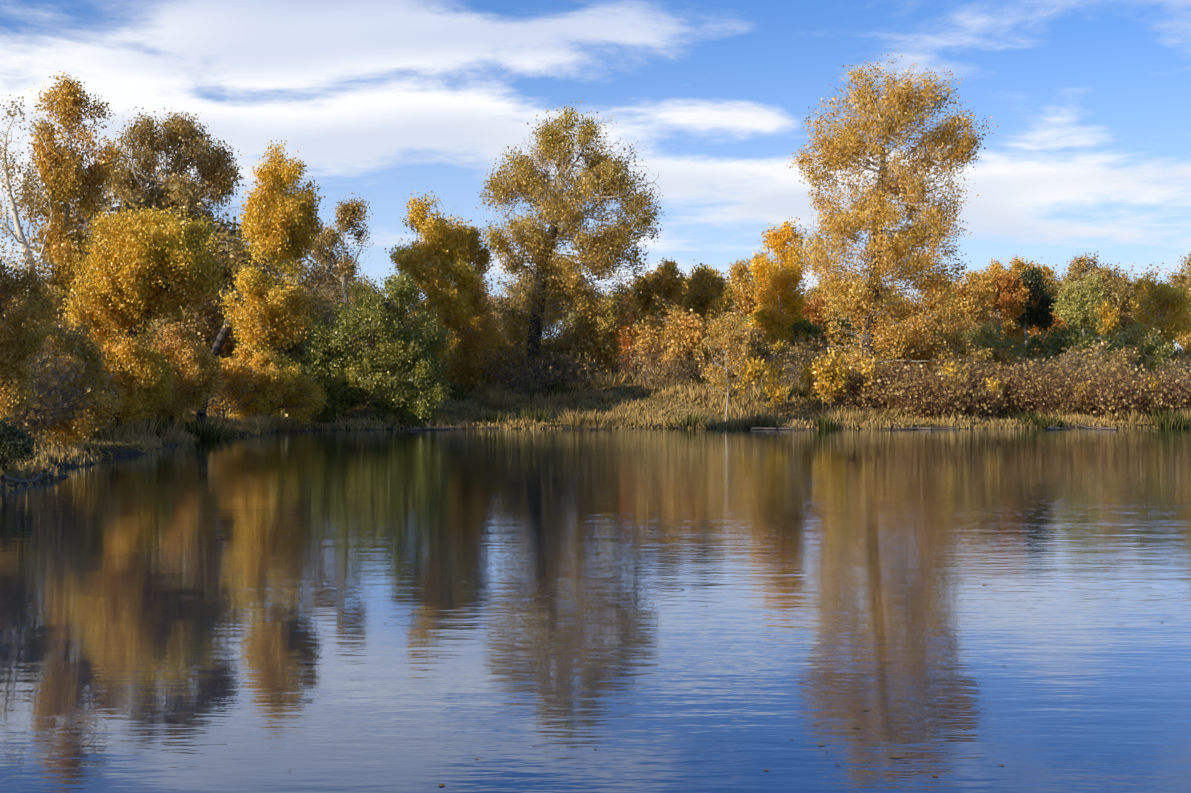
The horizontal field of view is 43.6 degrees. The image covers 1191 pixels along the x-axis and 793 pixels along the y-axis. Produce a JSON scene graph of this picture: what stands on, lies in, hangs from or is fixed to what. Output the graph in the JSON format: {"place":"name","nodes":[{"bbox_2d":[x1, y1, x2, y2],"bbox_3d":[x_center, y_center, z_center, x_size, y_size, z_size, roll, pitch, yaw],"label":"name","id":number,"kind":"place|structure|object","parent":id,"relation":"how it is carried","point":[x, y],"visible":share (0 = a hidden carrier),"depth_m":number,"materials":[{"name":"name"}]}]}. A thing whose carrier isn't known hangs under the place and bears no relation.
{"place":"outdoors","nodes":[
{"label":"outdoors","id":0,"kind":"place"},
{"bbox_2d":[0,369,1190,493],"bbox_3d":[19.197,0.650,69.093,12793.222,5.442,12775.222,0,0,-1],"label":"ground","id":1,"kind":"structure","parent":0,"point":[124,452],"depth_m":85.93,"materials":[{"name":"plant"}]},
{"bbox_2d":[0,415,41,472],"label":"bush","id":2,"kind":"object","parent":1,"relation":"on","point":[15,444],"visible":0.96,"depth_m":29.57,"materials":[{"name":"green plant"}]},
{"bbox_2d":[0,252,63,427],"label":"tree","id":3,"kind":"object","parent":1,"relation":"on","point":[17,343],"visible":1,"depth_m":34.48,"materials":[{"name":"brown plant"}]},
{"bbox_2d":[0,88,69,320],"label":"tree","id":4,"kind":"object","parent":1,"relation":"on","point":[28,199],"visible":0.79,"depth_m":75.17,"materials":[{"name":"white plant"}]},
{"bbox_2d":[8,348,92,429],"bbox_3d":[-15.585,0.192,39.540,4.239,3.463,4.244,0,0,-33],"label":"bush","id":5,"kind":"object","parent":1,"relation":"on","point":[55,396],"visible":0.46,"depth_m":39.19,"materials":[{"name":"beige plant"}]},
{"bbox_2d":[18,346,83,423],"bbox_3d":[-15.928,0.080,39.953,4.122,3.650,4.116,0,0,-31],"label":"bush","id":6,"kind":"object","parent":1,"relation":"on","point":[53,375],"visible":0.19,"depth_m":40.21,"materials":[{"name":"beige plant"}]},
{"bbox_2d":[10,340,96,434],"bbox_3d":[-15.360,0.104,39.622,4.104,3.625,4.098,0,0,13],"label":"bush","id":7,"kind":"object","parent":1,"relation":"on","point":[69,376],"visible":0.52,"depth_m":39.52,"materials":[{"name":"beige plant"}]},
{"bbox_2d":[8,359,101,436],"bbox_3d":[-16.017,0.441,40.201,5.157,2.999,5.276,0,0,-28],"label":"bush","id":8,"kind":"object","parent":1,"relation":"on","point":[42,379],"visible":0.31,"depth_m":40.47,"materials":[{"name":"beige plant"}]},
{"bbox_2d":[10,280,133,342],"bbox_3d":[-21.574,-1.878,59.742,5.451,5.834,5.267,0,0,-29],"label":"bush","id":9,"kind":"object","parent":1,"relation":"on","point":[60,300],"visible":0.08,"depth_m":58.99,"materials":[{"name":"brown plant"}]},
{"bbox_2d":[27,157,121,284],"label":"tree","id":10,"kind":"object","parent":1,"relation":"on","point":[81,223],"visible":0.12,"depth_m":89.44,"materials":[{"name":"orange plant"}]},
{"bbox_2d":[25,71,128,301],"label":"tree","id":11,"kind":"object","parent":1,"relation":"on","point":[73,178],"visible":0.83,"depth_m":75.93,"materials":[{"name":"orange plant"}]},
{"bbox_2d":[28,311,136,447],"bbox_3d":[-15.435,-0.274,43.604,3.343,4.425,2.945,0,0,-1],"label":"bush","id":12,"kind":"object","parent":1,"relation":"on","point":[91,356],"visible":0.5,"depth_m":43.28,"materials":[{"name":"brown plant"}]},
{"bbox_2d":[95,330,178,428],"bbox_3d":[-16.663,-0.193,52.591,3.584,4.220,3.345,0,0,-1],"label":"bush","id":13,"kind":"object","parent":1,"relation":"on","point":[150,384],"visible":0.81,"depth_m":52.14,"materials":[{"name":"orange plant"}]},
{"bbox_2d":[54,200,230,429],"bbox_3d":[-15.820,-2.641,52.506,6.090,9.012,5.753,0,0,-1],"label":"tree","id":14,"kind":"object","parent":1,"relation":"on","point":[158,253],"visible":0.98,"depth_m":51.39,"materials":[{"name":"yellow plant"}]},
{"bbox_2d":[103,107,246,340],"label":"tree","id":15,"kind":"object","parent":1,"relation":"on","point":[217,172],"visible":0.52,"depth_m":83.21,"materials":[{"name":"brown plant"}]},
{"bbox_2d":[133,322,226,428],"bbox_3d":[-16.916,-0.579,60.465,3.817,5.039,3.420,0,0,34],"label":"bush","id":16,"kind":"object","parent":1,"relation":"on","point":[196,373],"visible":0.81,"depth_m":59.94,"materials":[{"name":"orange plant"}]},
{"bbox_2d":[95,167,271,344],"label":"tree","id":17,"kind":"object","parent":1,"relation":"on","point":[178,193],"visible":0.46,"depth_m":78.08,"materials":[{"name":"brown plant"}]},
{"bbox_2d":[152,218,285,409],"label":"tree","id":18,"kind":"object","parent":1,"relation":"on","point":[227,353],"visible":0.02,"depth_m":85.57,"materials":[{"name":"brown plant"}]},
{"bbox_2d":[196,372,263,416],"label":"grey brush","id":19,"kind":"object","parent":1,"relation":"on","point":[222,399],"visible":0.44,"depth_m":74.92,"materials":[{"name":"beige plant"}]},
{"bbox_2d":[196,140,325,426],"bbox_3d":[-14.351,-4.663,65.431,5.053,13.237,4.658,0,0,40],"label":"tree","id":20,"kind":"object","parent":1,"relation":"on","point":[279,226],"visible":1,"depth_m":64.70,"materials":[{"name":"yellow plant"}]},
{"bbox_2d":[214,342,329,428],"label":"bush","id":21,"kind":"object","parent":1,"relation":"on","point":[286,381],"visible":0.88,"depth_m":76.47,"materials":[{"name":"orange plant"}]},
{"bbox_2d":[261,349,336,418],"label":"bush","id":22,"kind":"object","parent":1,"relation":"on","point":[310,373],"visible":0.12,"depth_m":80.72,"materials":[{"name":"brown plant"}]},
{"bbox_2d":[269,235,355,331],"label":"tree","id":23,"kind":"object","parent":1,"relation":"on","point":[318,276],"visible":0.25,"depth_m":94.35,"materials":[{"name":"brown plant"}]},
{"bbox_2d":[290,264,341,309],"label":"tree","id":24,"kind":"object","parent":1,"relation":"on","point":[329,284],"visible":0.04,"depth_m":162.40,"materials":[{"name":"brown plant"}]},
{"bbox_2d":[274,330,362,375],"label":"bush","id":25,"kind":"object","parent":1,"relation":"on","point":[292,352],"visible":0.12,"depth_m":91.64,"materials":[{"name":"brown plant"}]},
{"bbox_2d":[307,192,373,349],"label":"tree","id":26,"kind":"object","parent":1,"relation":"on","point":[349,213],"visible":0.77,"depth_m":103.48,"materials":[{"name":"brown plant"}]},
{"bbox_2d":[294,267,454,426],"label":"tree","id":27,"kind":"object","parent":1,"relation":"on","point":[413,346],"visible":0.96,"depth_m":80.56,"materials":[{"name":"green plant"}]},
{"bbox_2d":[384,189,484,387],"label":"tree","id":28,"kind":"object","parent":1,"relation":"on","point":[435,257],"visible":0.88,"depth_m":89.97,"materials":[{"name":"yellow plant"}]},
{"bbox_2d":[442,225,504,390],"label":"tree","id":29,"kind":"object","parent":1,"relation":"on","point":[471,354],"visible":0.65,"depth_m":93.04,"materials":[{"name":"brown plant"}]},
{"bbox_2d":[447,331,520,384],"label":"bush","id":30,"kind":"object","parent":1,"relation":"on","point":[501,340],"visible":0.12,"depth_m":96.66,"materials":[{"name":"brown plant"}]},
{"bbox_2d":[473,338,557,389],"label":"grey brush","id":31,"kind":"object","parent":1,"relation":"on","point":[513,363],"visible":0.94,"depth_m":92.41,"materials":[{"name":"beige plant"}]},
{"bbox_2d":[485,272,545,341],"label":"tree","id":32,"kind":"object","parent":1,"relation":"on","point":[510,298],"visible":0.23,"depth_m":122.00,"materials":[{"name":"brown plant"}]},
{"bbox_2d":[495,342,550,382],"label":"bush","id":33,"kind":"object","parent":1,"relation":"on","point":[527,355],"visible":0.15,"depth_m":97.57,"materials":[{"name":"brown plant"}]},
{"bbox_2d":[494,368,560,395],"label":"grey brush","id":34,"kind":"object","parent":1,"relation":"on","point":[526,377],"visible":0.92,"depth_m":91.49,"materials":[{"name":"beige plant"}]},
{"bbox_2d":[497,269,574,338],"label":"tree","id":35,"kind":"object","parent":1,"relation":"on","point":[530,276],"visible":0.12,"depth_m":144.92,"materials":[{"name":"brown plant"}]},
{"bbox_2d":[524,328,584,378],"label":"grey brush","id":36,"kind":"object","parent":1,"relation":"on","point":[547,353],"visible":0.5,"depth_m":96.69,"materials":[{"name":"beige plant"}]},
{"bbox_2d":[476,99,664,380],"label":"tree","id":37,"kind":"object","parent":1,"relation":"on","point":[564,281],"visible":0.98,"depth_m":97.16,"materials":[{"name":"yellow plant"}]},
{"bbox_2d":[531,350,610,387],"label":"grey brush","id":38,"kind":"object","parent":1,"relation":"on","point":[576,368],"visible":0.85,"depth_m":92.67,"materials":[{"name":"beige plant"}]},
{"bbox_2d":[550,318,624,380],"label":"bush","id":39,"kind":"object","parent":1,"relation":"on","point":[596,344],"visible":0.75,"depth_m":96.20,"materials":[{"name":"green plant"}]},
{"bbox_2d":[611,294,642,374],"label":"tree","id":40,"kind":"object","parent":1,"relation":"on","point":[628,342],"visible":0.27,"depth_m":110.79,"materials":[{"name":"brown plant"}]},
{"bbox_2d":[617,340,679,389],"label":"grey brush","id":41,"kind":"object","parent":1,"relation":"on","point":[643,365],"visible":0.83,"depth_m":91.99,"materials":[{"name":"beige plant"}]},
{"bbox_2d":[631,257,691,333],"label":"tree","id":42,"kind":"object","parent":1,"relation":"on","point":[666,283],"visible":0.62,"depth_m":103.53,"materials":[{"name":"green plant"}]},
{"bbox_2d":[641,358,687,387],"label":"grey brush","id":43,"kind":"object","parent":1,"relation":"on","point":[662,377],"visible":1,"depth_m":90.68,"materials":[{"name":"beige plant"}]},
{"bbox_2d":[623,303,719,380],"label":"bush","id":44,"kind":"object","parent":1,"relation":"on","point":[682,333],"visible":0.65,"depth_m":95.38,"materials":[{"name":"orange plant"}]},
{"bbox_2d":[667,353,708,381],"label":"grey brush","id":45,"kind":"object","parent":1,"relation":"on","point":[692,363],"visible":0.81,"depth_m":93.46,"materials":[{"name":"beige plant"}]},
{"bbox_2d":[677,263,728,341],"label":"tree","id":46,"kind":"object","parent":1,"relation":"on","point":[706,287],"visible":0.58,"depth_m":107.16,"materials":[{"name":"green plant"}]},
{"bbox_2d":[668,259,739,328],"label":"tree","id":47,"kind":"object","parent":1,"relation":"on","point":[729,301],"visible":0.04,"depth_m":154.99,"materials":[{"name":"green plant"}]},
{"bbox_2d":[685,333,762,381],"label":"bush","id":48,"kind":"object","parent":1,"relation":"on","point":[696,351],"visible":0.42,"depth_m":94.81,"materials":[{"name":"brown plant"}]},
{"bbox_2d":[698,300,756,421],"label":"tree","id":49,"kind":"object","parent":1,"relation":"on","point":[724,328],"visible":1,"depth_m":83.73,"materials":[{"name":"yellow plant"}]},
{"bbox_2d":[733,356,764,404],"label":"sapling","id":50,"kind":"object","parent":1,"relation":"on","point":[753,366],"visible":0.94,"depth_m":87.51,"materials":[{"name":"yellow plant"}]},
{"bbox_2d":[729,322,780,382],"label":"tree","id":51,"kind":"object","parent":1,"relation":"on","point":[758,335],"visible":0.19,"depth_m":99.51,"materials":[{"name":"orange plant"}]},
{"bbox_2d":[727,249,783,333],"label":"tree","id":52,"kind":"object","parent":1,"relation":"on","point":[740,275],"visible":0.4,"depth_m":178.18,"materials":[{"name":"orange plant"}]},
{"bbox_2d":[733,216,816,355],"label":"tree","id":53,"kind":"object","parent":1,"relation":"on","point":[780,280],"visible":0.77,"depth_m":114.94,"materials":[{"name":"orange plant"}]},
{"bbox_2d":[760,358,790,415],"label":"sapling","id":54,"kind":"object","parent":1,"relation":"on","point":[772,374],"visible":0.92,"depth_m":85.37,"materials":[{"name":"yellow plant"}]},
{"bbox_2d":[766,385,790,416],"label":"sapling","id":55,"kind":"object","parent":1,"relation":"on","point":[779,394],"visible":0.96,"depth_m":84.93,"materials":[{"name":"yellow plant"}]},
{"bbox_2d":[786,318,834,356],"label":"bush","id":56,"kind":"object","parent":1,"relation":"on","point":[813,331],"visible":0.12,"depth_m":115.44,"materials":[{"name":"green plant"}]},
{"bbox_2d":[781,292,844,351],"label":"tree","id":57,"kind":"object","parent":1,"relation":"on","point":[810,309],"visible":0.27,"depth_m":126.68,"materials":[{"name":"orange plant"}]},
{"bbox_2d":[799,359,826,409],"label":"sapling","id":58,"kind":"object","parent":1,"relation":"on","point":[809,375],"visible":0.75,"depth_m":86.80,"materials":[{"name":"yellow plant"}]},
{"bbox_2d":[783,331,842,374],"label":"grey brush","id":59,"kind":"object","parent":1,"relation":"on","point":[812,342],"visible":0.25,"depth_m":104.19,"materials":[{"name":"beige plant"}]},
{"bbox_2d":[811,360,835,415],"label":"sapling","id":60,"kind":"object","parent":1,"relation":"on","point":[816,371],"visible":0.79,"depth_m":85.84,"materials":[{"name":"yellow plant"}]},
{"bbox_2d":[813,357,847,415],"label":"sapling","id":61,"kind":"object","parent":1,"relation":"on","point":[838,370],"visible":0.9,"depth_m":85.66,"materials":[{"name":"yellow plant"}]},
{"bbox_2d":[833,388,900,414],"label":"red brush","id":62,"kind":"object","parent":1,"relation":"on","point":[858,402],"visible":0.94,"depth_m":85.94,"materials":[{"name":"beige plant"}]},
{"bbox_2d":[855,359,880,410],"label":"sapling","id":63,"kind":"object","parent":1,"relation":"on","point":[865,367],"visible":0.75,"depth_m":86.89,"materials":[{"name":"yellow plant"}]},
{"bbox_2d":[845,362,918,411],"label":"red brush","id":64,"kind":"object","parent":1,"relation":"on","point":[882,390],"visible":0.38,"depth_m":86.55,"materials":[{"name":"beige plant"}]},
{"bbox_2d":[848,357,925,405],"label":"red brush","id":65,"kind":"object","parent":1,"relation":"on","point":[878,368],"visible":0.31,"depth_m":87.22,"materials":[{"name":"beige plant"}]},
{"bbox_2d":[785,50,998,379],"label":"tree","id":66,"kind":"object","parent":1,"relation":"on","point":[876,332],"visible":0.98,"depth_m":93.94,"materials":[{"name":"yellow plant"}]},
{"bbox_2d":[859,359,934,402],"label":"red brush","id":67,"kind":"object","parent":1,"relation":"on","point":[891,388],"visible":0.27,"depth_m":86.54,"materials":[{"name":"beige plant"}]},
{"bbox_2d":[866,365,949,414],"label":"red brush","id":68,"kind":"object","parent":1,"relation":"on","point":[902,380],"visible":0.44,"depth_m":85.35,"materials":[{"name":"beige plant"}]},
{"bbox_2d":[879,321,952,371],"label":"bush","id":69,"kind":"object","parent":1,"relation":"on","point":[918,356],"visible":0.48,"depth_m":96.59,"materials":[{"name":"brown plant"}]},
{"bbox_2d":[889,393,957,418],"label":"red brush","id":70,"kind":"object","parent":1,"relation":"on","point":[908,406],"visible":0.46,"depth_m":84.50,"materials":[{"name":"beige plant"}]},
{"bbox_2d":[890,372,977,415],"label":"red brush","id":71,"kind":"object","parent":1,"relation":"on","point":[940,398],"visible":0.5,"depth_m":84.10,"materials":[{"name":"beige plant"}]},
{"bbox_2d":[898,371,972,415],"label":"red brush","id":72,"kind":"object","parent":1,"relation":"on","point":[931,377],"visible":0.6,"depth_m":84.40,"materials":[{"name":"beige plant"}]},
{"bbox_2d":[890,379,991,418],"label":"red brush","id":73,"kind":"object","parent":1,"relation":"on","point":[967,404],"visible":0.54,"depth_m":83.67,"materials":[{"name":"beige plant"}]},
{"bbox_2d":[928,332,994,375],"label":"bush","id":74,"kind":"object","parent":1,"relation":"on","point":[963,351],"visible":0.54,"depth_m":95.22,"materials":[{"name":"brown plant"}]},
{"bbox_2d":[924,264,1001,330],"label":"tree","id":75,"kind":"object","parent":1,"relation":"on","point":[968,300],"visible":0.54,"depth_m":116.85,"materials":[{"name":"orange plant"}]},
{"bbox_2d":[949,318,1034,375],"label":"bush","id":76,"kind":"object","parent":1,"relation":"on","point":[986,334],"visible":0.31,"depth_m":103.75,"materials":[{"name":"green plant"}]},
{"bbox_2d":[970,342,1019,375],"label":"bush","id":77,"kind":"object","parent":1,"relation":"on","point":[1002,356],"visible":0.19,"depth_m":100.97,"materials":[{"name":"brown plant"}]},
{"bbox_2d":[967,258,1035,348],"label":"tree","id":78,"kind":"object","parent":1,"relation":"on","point":[1009,326],"visible":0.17,"depth_m":159.96,"materials":[{"name":"orange plant"}]},
{"bbox_2d":[973,269,1033,336],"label":"tree","id":79,"kind":"object","parent":1,"relation":"on","point":[1007,301],"visible":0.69,"depth_m":123.14,"materials":[{"name":"orange plant"}]},
{"bbox_2d":[986,366,1073,405],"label":"red brush","id":80,"kind":"object","parent":1,"relation":"on","point":[1046,379],"visible":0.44,"depth_m":88.18,"materials":[{"name":"beige plant"}]},
{"bbox_2d":[1008,265,1057,344],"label":"tree","id":81,"kind":"object","parent":1,"relation":"on","point":[1041,317],"visible":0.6,"depth_m":127.39,"materials":[{"name":"green plant"}]},
{"bbox_2d":[1003,254,1066,352],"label":"tree","id":82,"kind":"object","parent":1,"relation":"on","point":[1048,273],"visible":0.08,"depth_m":163.13,"materials":[{"name":"green plant"}]},
{"bbox_2d":[1011,376,1078,417],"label":"red brush","id":83,"kind":"object","parent":1,"relation":"on","point":[1052,398],"visible":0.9,"depth_m":86.49,"materials":[{"name":"beige plant"}]},
{"bbox_2d":[1017,320,1125,380],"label":"bush","id":84,"kind":"object","parent":1,"relation":"on","point":[1061,338],"visible":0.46,"depth_m":101.84,"materials":[{"name":"green plant"}]},
{"bbox_2d":[1040,382,1119,413],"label":"red brush","id":85,"kind":"object","parent":1,"relation":"on","point":[1092,395],"visible":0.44,"depth_m":86.78,"materials":[{"name":"beige plant"}]},
{"bbox_2d":[1049,273,1113,334],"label":"tree","id":86,"kind":"object","parent":1,"relation":"on","point":[1075,303],"visible":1,"depth_m":119.82,"materials":[{"name":"green plant"}]},
{"bbox_2d":[1051,251,1113,290],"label":"tree","id":87,"kind":"object","parent":1,"relation":"on","point":[1080,266],"visible":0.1,"depth_m":176.44,"materials":[{"name":"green plant"}]},
{"bbox_2d":[1065,297,1123,339],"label":"tree","id":88,"kind":"object","parent":1,"relation":"on","point":[1111,320],"visible":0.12,"depth_m":129.60,"materials":[{"name":"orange plant"}]},
{"bbox_2d":[1053,340,1142,380],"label":"bush","id":89,"kind":"object","parent":1,"relation":"on","point":[1073,352],"visible":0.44,"depth_m":97.21,"materials":[{"name":"brown plant"}]},
{"bbox_2d":[1061,262,1137,336],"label":"tree","id":90,"kind":"object","parent":1,"relation":"on","point":[1117,287],"visible":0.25,"depth_m":134.45,"materials":[{"name":"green plant"}]},
{"bbox_2d":[1052,366,1146,418],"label":"bush","id":91,"kind":"object","parent":1,"relation":"on","point":[1109,394],"visible":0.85,"depth_m":86.34,"materials":[{"name":"beige plant"}]},
{"bbox_2d":[1073,357,1165,404],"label":"red brush","id":92,"kind":"object","parent":1,"relation":"on","point":[1104,370],"visible":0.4,"depth_m":89.38,"materials":[{"name":"beige plant"}]},
{"bbox_2d":[1092,380,1171,419],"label":"red brush","id":93,"kind":"object","parent":1,"relation":"on","point":[1127,400],"visible":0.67,"depth_m":86.11,"materials":[{"name":"beige plant"}]},
{"bbox_2d":[1100,318,1176,374],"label":"bush","id":94,"kind":"object","parent":1,"relation":"on","point":[1139,339],"visible":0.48,"depth_m":105.77,"materials":[{"name":"green plant"}]},
{"bbox_2d":[1092,376,1184,415],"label":"red brush","id":95,"kind":"object","parent":1,"relation":"on","point":[1151,395],"visible":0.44,"depth_m":87.16,"materials":[{"name":"beige plant"}]},
{"bbox_2d":[1109,368,1188,417],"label":"red brush","id":96,"kind":"object","parent":1,"relation":"on","point":[1162,386],"visible":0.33,"depth_m":87.26,"materials":[{"name":"beige plant"}]},
{"bbox_2d":[1127,273,1190,373],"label":"tree","id":97,"kind":"object","parent":1,"relation":"on","point":[1168,298],"visible":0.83,"depth_m":111.87,"materials":[{"name":"green plant"}]},
{"bbox_2d":[1155,246,1190,341],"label":"tree","id":98,"kind":"object","parent":1,"relation":"on","point":[1181,278],"visible":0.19,"depth_m":142.27,"materials":[{"name":"yellow plant"}]},
{"bbox_2d":[1160,343,1190,380],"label":"bush","id":99,"kind":"object","parent":1,"relation":"on","point":[1173,357],"visible":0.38,"depth_m":113.95,"materials":[{"name":"brown plant"}]},
{"bbox_2d":[1173,277,1190,351],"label":"tree","id":100,"kind":"object","parent":1,"relation":"on","point":[1185,340],"visible":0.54,"depth_m":131.14,"materials":[{"name":"yellow plant"}]},
{"bbox_2d":[0,428,1190,792],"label":"pond water","id":101,"kind":"structure","parent":0,"point":[738,610],"depth_m":12.09,"materials":[{"name":"blue liquid"}]},
{"bbox_2d":[0,418,1118,481],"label":"driftwood branches","id":102,"kind":"object","parent":101,"relation":"on","point":[12,479],"visible":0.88,"depth_m":79.30,"materials":[{"name":"brown wood"}]},
{"bbox_2d":[0,0,1190,380],"label":"sky","id":103,"kind":"structure","parent":0,"point":[381,101],"materials":[{"name":"blue"}]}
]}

